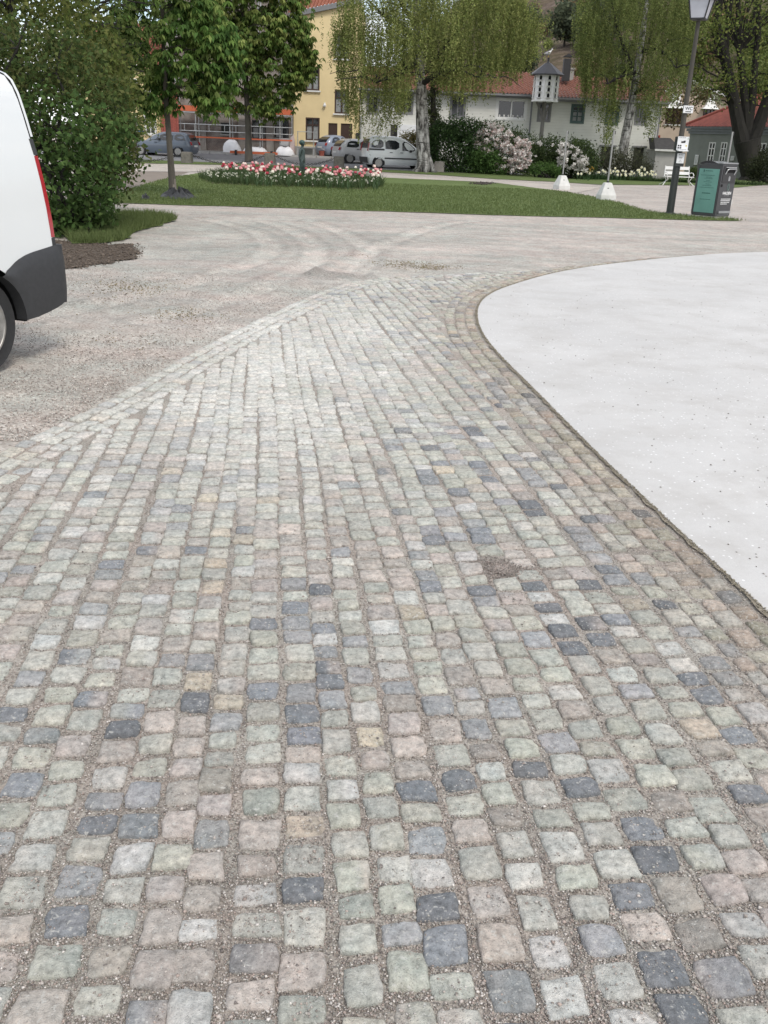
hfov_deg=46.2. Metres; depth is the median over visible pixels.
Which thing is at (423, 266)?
fallen seeds
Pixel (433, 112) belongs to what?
ivy clad tree
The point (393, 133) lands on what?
door
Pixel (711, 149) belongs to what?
window
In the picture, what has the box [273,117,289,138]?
window
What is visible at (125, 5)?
broadleaf tree
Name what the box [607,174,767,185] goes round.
daffodil leaves
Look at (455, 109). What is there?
window
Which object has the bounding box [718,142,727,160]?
window
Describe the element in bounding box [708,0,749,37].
hillside tree
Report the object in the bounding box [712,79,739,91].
hillside tree
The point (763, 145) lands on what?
window
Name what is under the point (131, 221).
grass
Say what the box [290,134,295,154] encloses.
rubble sack
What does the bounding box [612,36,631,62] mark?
hillside tree
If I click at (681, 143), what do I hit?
parking notice
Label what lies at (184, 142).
estate car
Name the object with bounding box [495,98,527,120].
window
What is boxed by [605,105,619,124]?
window
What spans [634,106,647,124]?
window
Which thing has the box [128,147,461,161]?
pavement
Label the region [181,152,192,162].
stone bollard
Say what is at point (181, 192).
ground sheet
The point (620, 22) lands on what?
hillside tree
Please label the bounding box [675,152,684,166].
notice plate
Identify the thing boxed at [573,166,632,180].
daffodil
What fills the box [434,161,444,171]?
stone block
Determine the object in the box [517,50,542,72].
hillside tree
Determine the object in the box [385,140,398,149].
side window
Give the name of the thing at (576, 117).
window
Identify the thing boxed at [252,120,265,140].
window
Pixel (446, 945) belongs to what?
cobblestone pavement
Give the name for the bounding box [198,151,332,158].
kerb
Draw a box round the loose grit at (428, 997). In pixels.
[0,391,767,1023]
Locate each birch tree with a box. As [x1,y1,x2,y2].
[320,0,554,172]
[562,0,711,175]
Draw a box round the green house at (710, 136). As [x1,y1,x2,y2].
[684,93,767,178]
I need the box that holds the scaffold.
[174,1,293,149]
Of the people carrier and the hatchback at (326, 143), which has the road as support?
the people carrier
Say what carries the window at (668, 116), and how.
in the beige house at (667, 132)
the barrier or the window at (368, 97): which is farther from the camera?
the window at (368, 97)
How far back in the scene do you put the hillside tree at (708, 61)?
141.37 m
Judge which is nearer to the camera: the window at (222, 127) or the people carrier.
the people carrier
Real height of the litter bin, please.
1.385 m
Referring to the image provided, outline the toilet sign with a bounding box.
[683,105,693,112]
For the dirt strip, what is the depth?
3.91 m
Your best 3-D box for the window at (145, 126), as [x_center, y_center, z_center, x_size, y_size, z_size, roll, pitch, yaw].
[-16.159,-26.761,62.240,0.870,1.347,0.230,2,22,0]
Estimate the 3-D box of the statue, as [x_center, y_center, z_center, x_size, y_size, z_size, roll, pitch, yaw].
[-3.619,-15.538,39.736,0.393,1.653,0.392,-6,24,-20]
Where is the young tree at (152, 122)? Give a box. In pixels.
[121,64,164,159]
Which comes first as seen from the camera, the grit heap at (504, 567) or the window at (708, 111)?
the grit heap at (504, 567)
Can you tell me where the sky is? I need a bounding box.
[0,0,452,123]
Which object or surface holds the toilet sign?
attached to the lamp post
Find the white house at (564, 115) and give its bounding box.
[357,54,668,176]
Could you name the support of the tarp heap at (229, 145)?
on the pavement at (222, 151)
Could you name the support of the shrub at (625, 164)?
on the lawn at (520, 176)
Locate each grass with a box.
[60,207,177,242]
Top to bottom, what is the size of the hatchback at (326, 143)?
1.465 m
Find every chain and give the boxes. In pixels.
[135,153,180,161]
[192,154,263,163]
[276,156,333,165]
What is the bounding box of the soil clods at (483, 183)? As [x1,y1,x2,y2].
[468,181,495,184]
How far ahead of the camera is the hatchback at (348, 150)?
55.74 m
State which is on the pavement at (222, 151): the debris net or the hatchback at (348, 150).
the debris net
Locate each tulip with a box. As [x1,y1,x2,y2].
[325,170,329,187]
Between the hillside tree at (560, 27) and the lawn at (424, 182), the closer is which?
the lawn at (424, 182)
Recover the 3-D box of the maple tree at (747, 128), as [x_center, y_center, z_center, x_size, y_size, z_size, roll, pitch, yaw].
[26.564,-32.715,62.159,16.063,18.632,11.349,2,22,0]
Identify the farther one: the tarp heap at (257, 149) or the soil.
the tarp heap at (257, 149)
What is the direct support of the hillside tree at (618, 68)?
on the hill
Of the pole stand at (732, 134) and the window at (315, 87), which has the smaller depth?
the pole stand at (732, 134)
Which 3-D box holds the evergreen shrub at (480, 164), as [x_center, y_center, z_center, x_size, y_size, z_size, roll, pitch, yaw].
[5.868,-20.303,51.051,2.585,2.221,2.822,19,28,35]
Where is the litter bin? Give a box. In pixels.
[687,160,738,217]
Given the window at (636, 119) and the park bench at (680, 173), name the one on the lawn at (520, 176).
the park bench at (680, 173)
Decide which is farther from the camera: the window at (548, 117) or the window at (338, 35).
the window at (548, 117)
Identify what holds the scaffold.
on the pavement at (222, 151)
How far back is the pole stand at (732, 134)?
29.41 m
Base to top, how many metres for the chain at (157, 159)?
0.545 m
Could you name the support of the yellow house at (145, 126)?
on the ground at (750, 204)
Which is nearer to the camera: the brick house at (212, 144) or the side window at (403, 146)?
the side window at (403, 146)
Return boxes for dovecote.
[531,57,564,173]
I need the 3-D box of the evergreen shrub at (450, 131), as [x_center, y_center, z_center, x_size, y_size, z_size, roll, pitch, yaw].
[4.288,-21.319,51.465,5.045,3.613,3.628,2,22,0]
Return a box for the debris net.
[161,97,178,131]
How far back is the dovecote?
57.74 m
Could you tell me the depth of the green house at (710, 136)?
71.90 m
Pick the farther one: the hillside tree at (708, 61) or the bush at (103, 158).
the hillside tree at (708, 61)
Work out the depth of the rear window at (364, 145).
52.32 m
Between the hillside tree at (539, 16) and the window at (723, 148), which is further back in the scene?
the hillside tree at (539, 16)
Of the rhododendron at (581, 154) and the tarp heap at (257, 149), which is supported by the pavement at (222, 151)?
the tarp heap at (257, 149)
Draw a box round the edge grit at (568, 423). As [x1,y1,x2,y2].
[474,254,767,615]
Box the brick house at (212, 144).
[165,0,292,151]
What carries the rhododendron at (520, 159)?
on the lawn at (520, 176)
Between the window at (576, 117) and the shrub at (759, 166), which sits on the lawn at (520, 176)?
the shrub at (759, 166)
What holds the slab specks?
on the plaza
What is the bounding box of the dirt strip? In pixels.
[475,258,767,617]
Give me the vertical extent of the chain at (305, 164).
0.487 m
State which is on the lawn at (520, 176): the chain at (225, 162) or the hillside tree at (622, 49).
the chain at (225, 162)
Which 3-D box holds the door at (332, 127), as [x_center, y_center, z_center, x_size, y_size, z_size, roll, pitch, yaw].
[-3.478,-25.325,61.090,0.606,1.950,0.090,2,22,0]
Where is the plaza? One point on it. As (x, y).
(662, 307)
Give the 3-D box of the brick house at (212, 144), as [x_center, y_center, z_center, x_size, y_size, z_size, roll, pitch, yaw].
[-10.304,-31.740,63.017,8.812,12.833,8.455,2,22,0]
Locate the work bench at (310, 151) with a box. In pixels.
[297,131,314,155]
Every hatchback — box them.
[315,135,345,155]
[330,138,362,163]
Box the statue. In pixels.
[298,140,305,172]
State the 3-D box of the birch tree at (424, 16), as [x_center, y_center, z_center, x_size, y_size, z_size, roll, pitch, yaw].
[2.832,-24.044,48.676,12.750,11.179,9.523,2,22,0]
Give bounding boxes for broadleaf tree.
[0,0,152,124]
[45,0,184,82]
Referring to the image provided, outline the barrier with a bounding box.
[230,150,277,154]
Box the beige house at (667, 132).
[658,78,727,171]
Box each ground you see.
[0,206,767,452]
[33,129,767,232]
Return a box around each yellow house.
[84,21,161,146]
[288,0,365,156]
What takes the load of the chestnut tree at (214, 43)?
on the lawn at (424, 182)
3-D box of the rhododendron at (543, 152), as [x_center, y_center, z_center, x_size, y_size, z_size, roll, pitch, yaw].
[9.827,-21.300,53.579,3.394,2.640,3.446,2,22,0]
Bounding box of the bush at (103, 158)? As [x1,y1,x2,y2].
[0,3,161,237]
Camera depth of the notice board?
73.27 m
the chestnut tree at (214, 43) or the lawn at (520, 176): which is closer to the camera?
the chestnut tree at (214, 43)
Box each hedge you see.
[394,127,415,146]
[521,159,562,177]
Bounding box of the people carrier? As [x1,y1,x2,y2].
[359,135,416,167]
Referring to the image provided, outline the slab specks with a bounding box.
[490,274,767,576]
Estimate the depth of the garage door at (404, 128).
60.82 m
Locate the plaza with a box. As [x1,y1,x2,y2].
[478,252,767,612]
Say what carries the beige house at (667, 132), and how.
on the ground at (750, 204)
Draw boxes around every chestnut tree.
[103,0,247,189]
[179,0,325,161]
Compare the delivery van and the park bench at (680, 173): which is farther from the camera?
the park bench at (680, 173)
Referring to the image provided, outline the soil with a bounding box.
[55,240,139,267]
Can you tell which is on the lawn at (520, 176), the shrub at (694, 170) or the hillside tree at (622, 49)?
the shrub at (694, 170)
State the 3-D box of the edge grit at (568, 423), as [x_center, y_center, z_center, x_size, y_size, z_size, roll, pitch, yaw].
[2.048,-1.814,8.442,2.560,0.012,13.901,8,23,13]
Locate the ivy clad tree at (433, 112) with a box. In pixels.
[425,36,442,157]
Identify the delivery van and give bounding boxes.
[0,71,66,365]
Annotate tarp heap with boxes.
[223,139,240,151]
[243,146,266,151]
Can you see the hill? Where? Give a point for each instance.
(557, 54)
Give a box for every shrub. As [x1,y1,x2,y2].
[415,104,498,172]
[460,137,512,174]
[592,144,656,177]
[684,165,697,178]
[742,145,767,183]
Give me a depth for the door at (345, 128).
60.86 m
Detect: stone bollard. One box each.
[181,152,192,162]
[264,153,275,163]
[333,156,343,167]
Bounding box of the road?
[41,151,519,173]
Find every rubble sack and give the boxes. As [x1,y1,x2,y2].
[276,146,294,155]
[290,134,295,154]
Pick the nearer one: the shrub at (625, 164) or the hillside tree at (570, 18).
the shrub at (625, 164)
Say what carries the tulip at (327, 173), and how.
on the lawn at (424, 182)
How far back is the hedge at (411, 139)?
57.98 m
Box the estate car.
[137,132,199,156]
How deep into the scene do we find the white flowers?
31.77 m
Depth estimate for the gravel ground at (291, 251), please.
11.32 m
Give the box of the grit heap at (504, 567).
[450,552,552,596]
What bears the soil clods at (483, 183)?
on the lawn at (424, 182)
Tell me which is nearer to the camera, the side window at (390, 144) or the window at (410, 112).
the side window at (390, 144)
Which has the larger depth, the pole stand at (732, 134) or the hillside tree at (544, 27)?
the hillside tree at (544, 27)
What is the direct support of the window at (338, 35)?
in the yellow house at (319, 113)
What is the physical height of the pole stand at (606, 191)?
2.156 m
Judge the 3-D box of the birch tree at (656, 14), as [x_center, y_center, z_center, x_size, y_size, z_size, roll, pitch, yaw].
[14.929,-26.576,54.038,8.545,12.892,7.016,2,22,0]
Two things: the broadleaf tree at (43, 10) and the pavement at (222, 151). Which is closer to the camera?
the broadleaf tree at (43, 10)
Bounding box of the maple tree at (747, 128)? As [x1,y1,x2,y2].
[660,0,767,180]
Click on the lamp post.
(699, 10)
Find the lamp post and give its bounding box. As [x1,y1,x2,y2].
[666,0,717,214]
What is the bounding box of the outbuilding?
[643,138,684,178]
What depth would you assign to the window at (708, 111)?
84.66 m
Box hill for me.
[34,0,767,128]
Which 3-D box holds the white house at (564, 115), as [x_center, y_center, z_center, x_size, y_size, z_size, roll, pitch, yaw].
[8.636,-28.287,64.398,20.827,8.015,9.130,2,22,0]
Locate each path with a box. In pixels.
[67,172,186,195]
[122,164,597,192]
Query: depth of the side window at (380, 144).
51.78 m
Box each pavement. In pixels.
[0,257,767,1023]
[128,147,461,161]
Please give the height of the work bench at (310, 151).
1.513 m
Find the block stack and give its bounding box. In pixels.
[281,138,289,147]
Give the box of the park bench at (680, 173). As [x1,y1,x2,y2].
[659,165,693,185]
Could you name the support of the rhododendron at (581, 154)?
on the lawn at (520, 176)
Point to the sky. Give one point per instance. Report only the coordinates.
(19, 12)
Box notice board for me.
[694,155,698,164]
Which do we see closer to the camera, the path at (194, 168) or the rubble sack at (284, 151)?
the path at (194, 168)
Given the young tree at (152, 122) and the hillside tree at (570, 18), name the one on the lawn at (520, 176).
the young tree at (152, 122)
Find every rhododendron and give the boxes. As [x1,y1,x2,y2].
[463,115,540,175]
[524,132,569,176]
[547,132,604,179]
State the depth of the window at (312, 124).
60.88 m
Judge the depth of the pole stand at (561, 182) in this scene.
36.77 m
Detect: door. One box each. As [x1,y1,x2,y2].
[328,123,336,134]
[341,123,351,138]
[390,125,397,136]
[397,124,415,143]
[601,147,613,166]
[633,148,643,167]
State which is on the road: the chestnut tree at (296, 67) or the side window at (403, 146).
the chestnut tree at (296, 67)
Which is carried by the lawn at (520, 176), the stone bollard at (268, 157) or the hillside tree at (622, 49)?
the stone bollard at (268, 157)
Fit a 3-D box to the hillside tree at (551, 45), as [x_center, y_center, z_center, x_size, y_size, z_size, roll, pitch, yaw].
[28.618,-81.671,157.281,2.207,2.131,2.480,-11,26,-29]
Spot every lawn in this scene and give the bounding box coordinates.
[116,173,740,220]
[131,160,767,186]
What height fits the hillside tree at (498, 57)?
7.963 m
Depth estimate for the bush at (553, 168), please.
51.40 m
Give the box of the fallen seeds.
[23,253,488,357]
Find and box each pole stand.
[553,131,569,189]
[596,130,615,200]
[727,132,733,204]
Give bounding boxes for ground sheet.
[160,186,195,198]
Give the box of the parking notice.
[673,136,688,151]
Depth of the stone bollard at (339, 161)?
51.40 m
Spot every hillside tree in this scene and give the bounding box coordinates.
[473,42,526,71]
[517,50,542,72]
[520,1,549,33]
[538,22,551,37]
[541,39,552,49]
[543,0,584,46]
[566,0,629,45]
[573,52,606,75]
[608,58,624,77]
[610,8,635,37]
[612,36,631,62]
[687,37,716,68]
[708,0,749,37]
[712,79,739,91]
[731,21,767,62]
[732,51,767,91]
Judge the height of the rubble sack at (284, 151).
0.570 m
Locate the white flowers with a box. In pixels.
[201,167,382,184]
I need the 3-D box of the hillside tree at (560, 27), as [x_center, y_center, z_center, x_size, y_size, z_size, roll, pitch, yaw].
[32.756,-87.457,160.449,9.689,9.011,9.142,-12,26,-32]
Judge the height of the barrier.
0.340 m
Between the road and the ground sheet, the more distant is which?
the road
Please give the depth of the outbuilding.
59.01 m
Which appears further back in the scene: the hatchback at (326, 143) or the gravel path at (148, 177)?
the hatchback at (326, 143)
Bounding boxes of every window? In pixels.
[143,115,156,135]
[220,123,229,135]
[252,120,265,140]
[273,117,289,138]
[304,117,319,141]
[306,67,320,91]
[333,90,348,114]
[334,35,348,60]
[362,139,368,147]
[366,93,379,114]
[371,140,383,147]
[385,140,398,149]
[398,94,413,114]
[402,142,415,150]
[449,96,465,118]
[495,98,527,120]
[537,102,551,121]
[570,104,585,123]
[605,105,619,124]
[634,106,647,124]
[665,108,681,125]
[703,109,714,115]
[706,142,715,160]
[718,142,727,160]
[761,143,766,156]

